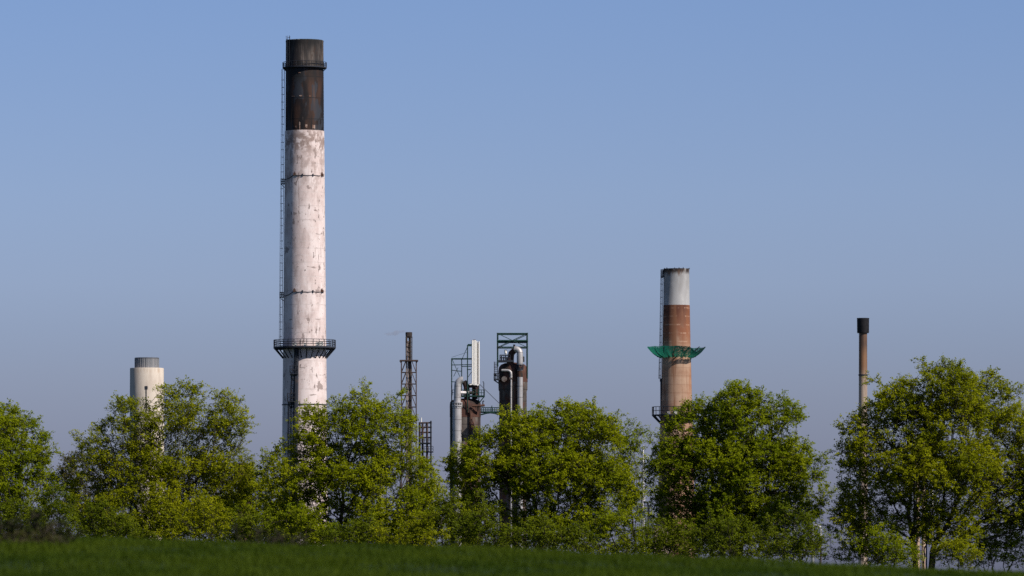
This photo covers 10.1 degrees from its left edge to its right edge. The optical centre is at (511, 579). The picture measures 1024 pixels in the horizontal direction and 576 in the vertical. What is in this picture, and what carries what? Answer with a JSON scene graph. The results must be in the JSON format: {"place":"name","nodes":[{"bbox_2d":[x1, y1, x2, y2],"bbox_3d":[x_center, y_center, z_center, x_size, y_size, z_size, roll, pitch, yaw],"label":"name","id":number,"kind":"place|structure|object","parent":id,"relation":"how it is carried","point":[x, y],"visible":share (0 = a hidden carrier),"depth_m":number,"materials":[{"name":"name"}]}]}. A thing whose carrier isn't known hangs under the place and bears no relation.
{"place":"outdoors","nodes":[
{"label":"outdoors","id":0,"kind":"place"},
{"bbox_2d":[236,463,251,539],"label":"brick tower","id":1,"kind":"structure","parent":0,"point":[238,481],"depth_m":1118.60,"materials":[{"name":"brick"}]},
{"bbox_2d":[400,332,417,542],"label":"flare tower","id":2,"kind":"structure","parent":0,"point":[410,384],"depth_m":1279.40,"materials":[{"name":"grey metal"}]},
{"bbox_2d":[0,529,1023,575],"bbox_3d":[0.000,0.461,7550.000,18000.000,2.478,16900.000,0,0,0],"label":"ground","id":3,"kind":"structure","parent":0,"point":[412,568],"depth_m":68.37,"materials":[{"name":"green plant"}]},
{"bbox_2d":[0,495,46,533],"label":"shrub","id":4,"kind":"object","parent":3,"relation":"on","point":[16,505],"visible":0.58,"depth_m":432.73,"materials":[{"name":"green plant"}]},
{"bbox_2d":[0,520,68,545],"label":"weed clump","id":5,"kind":"object","parent":3,"relation":"on","point":[36,537],"visible":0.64,"depth_m":74.91,"materials":[{"name":"green plant"}]},
{"bbox_2d":[0,397,73,526],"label":"deciduous tree","id":6,"kind":"object","parent":3,"relation":"on","point":[16,461],"visible":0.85,"depth_m":439.06,"materials":[{"name":"green plant"}]},
{"bbox_2d":[0,508,83,543],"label":"scrub bush","id":7,"kind":"object","parent":3,"relation":"on","point":[10,525],"visible":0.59,"depth_m":79.97,"materials":[{"name":"green plant"}]},
{"bbox_2d":[19,479,82,535],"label":"shrub","id":8,"kind":"object","parent":3,"relation":"on","point":[54,505],"visible":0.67,"depth_m":422.06,"materials":[{"name":"green plant"}]},
{"bbox_2d":[49,449,114,533],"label":"budding tree","id":9,"kind":"object","parent":3,"relation":"on","point":[63,471],"visible":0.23,"depth_m":467.06,"materials":[{"name":"green plant"}]},
{"bbox_2d":[67,494,156,539],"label":"shrub","id":10,"kind":"object","parent":3,"relation":"on","point":[124,524],"visible":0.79,"depth_m":426.93,"materials":[{"name":"green plant"}]},
{"bbox_2d":[129,357,163,538],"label":"smokestack","id":11,"kind":"object","parent":3,"relation":"on","point":[146,375],"visible":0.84,"depth_m":1396.62,"materials":[{"name":"beige concrete"}]},
{"bbox_2d":[56,375,261,540],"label":"deciduous tree","id":12,"kind":"object","parent":3,"relation":"on","point":[157,471],"visible":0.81,"depth_m":439.20,"materials":[{"name":"green plant"}]},
{"bbox_2d":[152,490,237,541],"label":"shrub","id":13,"kind":"object","parent":3,"relation":"on","point":[199,504],"visible":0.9,"depth_m":423.71,"materials":[{"name":"green plant"}]},
{"bbox_2d":[1,501,427,545],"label":"hedge","id":14,"kind":"object","parent":3,"relation":"on","point":[223,536],"visible":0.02,"depth_m":471.61,"materials":[{"name":"green plant"}]},
{"bbox_2d":[201,501,290,543],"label":"shrub","id":15,"kind":"object","parent":3,"relation":"on","point":[254,520],"visible":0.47,"depth_m":433.52,"materials":[{"name":"green plant"}]},
{"bbox_2d":[216,462,289,542],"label":"deciduous tree","id":16,"kind":"object","parent":3,"relation":"on","point":[255,503],"visible":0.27,"depth_m":446.07,"materials":[{"name":"green plant"}]},
{"bbox_2d":[228,524,311,546],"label":"weed clump","id":17,"kind":"object","parent":3,"relation":"on","point":[273,539],"visible":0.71,"depth_m":86.00,"materials":[{"name":"green plant"}]},
{"bbox_2d":[273,37,335,544],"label":"smokestack","id":18,"kind":"object","parent":3,"relation":"on","point":[304,347],"visible":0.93,"depth_m":1256.19,"materials":[{"name":"white concrete"}]},
{"bbox_2d":[258,498,356,545],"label":"shrub","id":19,"kind":"object","parent":3,"relation":"on","point":[294,521],"visible":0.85,"depth_m":429.93,"materials":[{"name":"green plant"}]},
{"bbox_2d":[313,512,390,545],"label":"shrub","id":20,"kind":"object","parent":3,"relation":"on","point":[332,537],"visible":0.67,"depth_m":426.06,"materials":[{"name":"green plant"}]},
{"bbox_2d":[249,377,466,545],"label":"deciduous tree","id":21,"kind":"object","parent":3,"relation":"on","point":[333,473],"visible":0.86,"depth_m":435.10,"materials":[{"name":"green plant"}]},
{"bbox_2d":[368,507,450,546],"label":"shrub","id":22,"kind":"object","parent":3,"relation":"on","point":[419,536],"visible":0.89,"depth_m":420.94,"materials":[{"name":"green plant"}]},
{"bbox_2d":[419,418,432,543],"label":"steel frame tower","id":23,"kind":"structure","parent":3,"relation":"on","point":[426,437],"depth_m":1217.82,"materials":[{"name":"grey metal"}]},
{"bbox_2d":[421,486,479,546],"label":"shrub","id":24,"kind":"object","parent":3,"relation":"on","point":[444,506],"visible":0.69,"depth_m":432.37,"materials":[{"name":"green plant"}]},
{"bbox_2d":[450,340,484,545],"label":"distillation column","id":25,"kind":"structure","parent":3,"relation":"on","point":[465,413],"depth_m":1196.79,"materials":[{"name":"metal"}]},
{"bbox_2d":[481,406,499,414],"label":"footbridge","id":26,"kind":"object","parent":25,"relation":"attached to","point":[491,411],"visible":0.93,"depth_m":1193.04,"materials":[{"name":"green metal"}]},
{"bbox_2d":[450,487,523,547],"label":"shrub","id":27,"kind":"object","parent":3,"relation":"on","point":[476,534],"visible":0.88,"depth_m":426.89,"materials":[{"name":"green plant"}]},
{"bbox_2d":[494,333,527,547],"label":"distillation column","id":28,"kind":"structure","parent":3,"relation":"on","point":[512,377],"depth_m":1197.17,"materials":[{"name":"metal"}]},
{"bbox_2d":[436,395,642,551],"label":"deciduous tree","id":29,"kind":"object","parent":3,"relation":"on","point":[572,460],"visible":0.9,"depth_m":438.39,"materials":[{"name":"green plant"}]},
{"bbox_2d":[505,512,601,552],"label":"shrub","id":30,"kind":"object","parent":3,"relation":"on","point":[537,532],"visible":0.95,"depth_m":423.46,"materials":[{"name":"green plant"}]},
{"bbox_2d":[583,505,654,554],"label":"shrub","id":31,"kind":"object","parent":3,"relation":"on","point":[606,522],"visible":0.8,"depth_m":433.68,"materials":[{"name":"green plant"}]},
{"bbox_2d":[607,417,659,553],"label":"deciduous tree","id":32,"kind":"object","parent":3,"relation":"on","point":[633,448],"visible":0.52,"depth_m":452.11,"materials":[{"name":"green plant"}]},
{"bbox_2d":[428,524,841,561],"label":"hedge","id":33,"kind":"object","parent":3,"relation":"on","point":[672,550],"visible":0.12,"depth_m":471.70,"materials":[{"name":"green plant"}]},
{"bbox_2d":[641,445,651,549],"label":"slim vessel","id":34,"kind":"object","parent":3,"relation":"on","point":[643,502],"visible":0.28,"depth_m":1199.58,"materials":[{"name":"metal"}]},
{"bbox_2d":[636,511,706,557],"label":"shrub","id":35,"kind":"object","parent":3,"relation":"on","point":[681,535],"visible":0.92,"depth_m":429.82,"materials":[{"name":"green plant"}]},
{"bbox_2d":[647,267,705,555],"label":"smokestack","id":36,"kind":"object","parent":3,"relation":"on","point":[675,352],"visible":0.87,"depth_m":1237.38,"materials":[{"name":"concrete"}]},
{"bbox_2d":[684,503,792,559],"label":"shrub","id":37,"kind":"object","parent":3,"relation":"on","point":[730,529],"visible":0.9,"depth_m":425.87,"materials":[{"name":"green plant"}]},
{"bbox_2d":[637,379,841,557],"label":"deciduous tree","id":38,"kind":"object","parent":3,"relation":"on","point":[729,462],"visible":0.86,"depth_m":438.23,"materials":[{"name":"green plant"}]},
{"bbox_2d":[754,498,830,561],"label":"shrub","id":39,"kind":"object","parent":3,"relation":"on","point":[799,546],"visible":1,"depth_m":421.14,"materials":[{"name":"green plant"}]},
{"bbox_2d":[816,522,889,565],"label":"shrub","id":40,"kind":"object","parent":3,"relation":"on","point":[838,554],"visible":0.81,"depth_m":431.56,"materials":[{"name":"green plant"}]},
{"bbox_2d":[857,318,868,566],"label":"vent stack","id":41,"kind":"object","parent":3,"relation":"on","point":[862,327],"visible":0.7,"depth_m":1119.26,"materials":[{"name":"metal"}]},
{"bbox_2d":[846,514,924,568],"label":"shrub","id":42,"kind":"object","parent":3,"relation":"on","point":[883,538],"visible":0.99,"depth_m":428.02,"materials":[{"name":"green plant"}]},
{"bbox_2d":[826,354,1023,569],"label":"deciduous tree","id":43,"kind":"object","parent":3,"relation":"on","point":[914,468],"visible":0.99,"depth_m":430.28,"materials":[{"name":"green plant"}]},
{"bbox_2d":[929,529,988,571],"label":"shrub","id":44,"kind":"object","parent":3,"relation":"on","point":[957,551],"visible":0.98,"depth_m":424.37,"materials":[{"name":"green plant"}]},
{"bbox_2d":[964,514,1023,570],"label":"shrub","id":45,"kind":"object","parent":3,"relation":"on","point":[1010,543],"visible":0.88,"depth_m":433.83,"materials":[{"name":"green plant"}]},
{"bbox_2d":[0,0,1023,572],"label":"sky","id":46,"kind":"structure","parent":0,"point":[536,168],"materials":[{"name":"blue"}]},
{"bbox_2d":[653,525,669,553],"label":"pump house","id":47,"kind":"structure","parent":0,"point":[659,535],"depth_m":1178.00,"materials":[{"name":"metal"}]},
{"bbox_2d":[811,524,821,562],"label":"bent pipe","id":48,"kind":"object","parent":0,"point":[820,530],"visible":0.23,"depth_m":1039.82,"materials":[{"name":"metal"}]},
{"bbox_2d":[916,447,932,567],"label":"twin pipe stack","id":49,"kind":"object","parent":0,"point":[918,544],"visible":0.05,"depth_m":1119.71,"materials":[{"name":"metal"}]}
]}

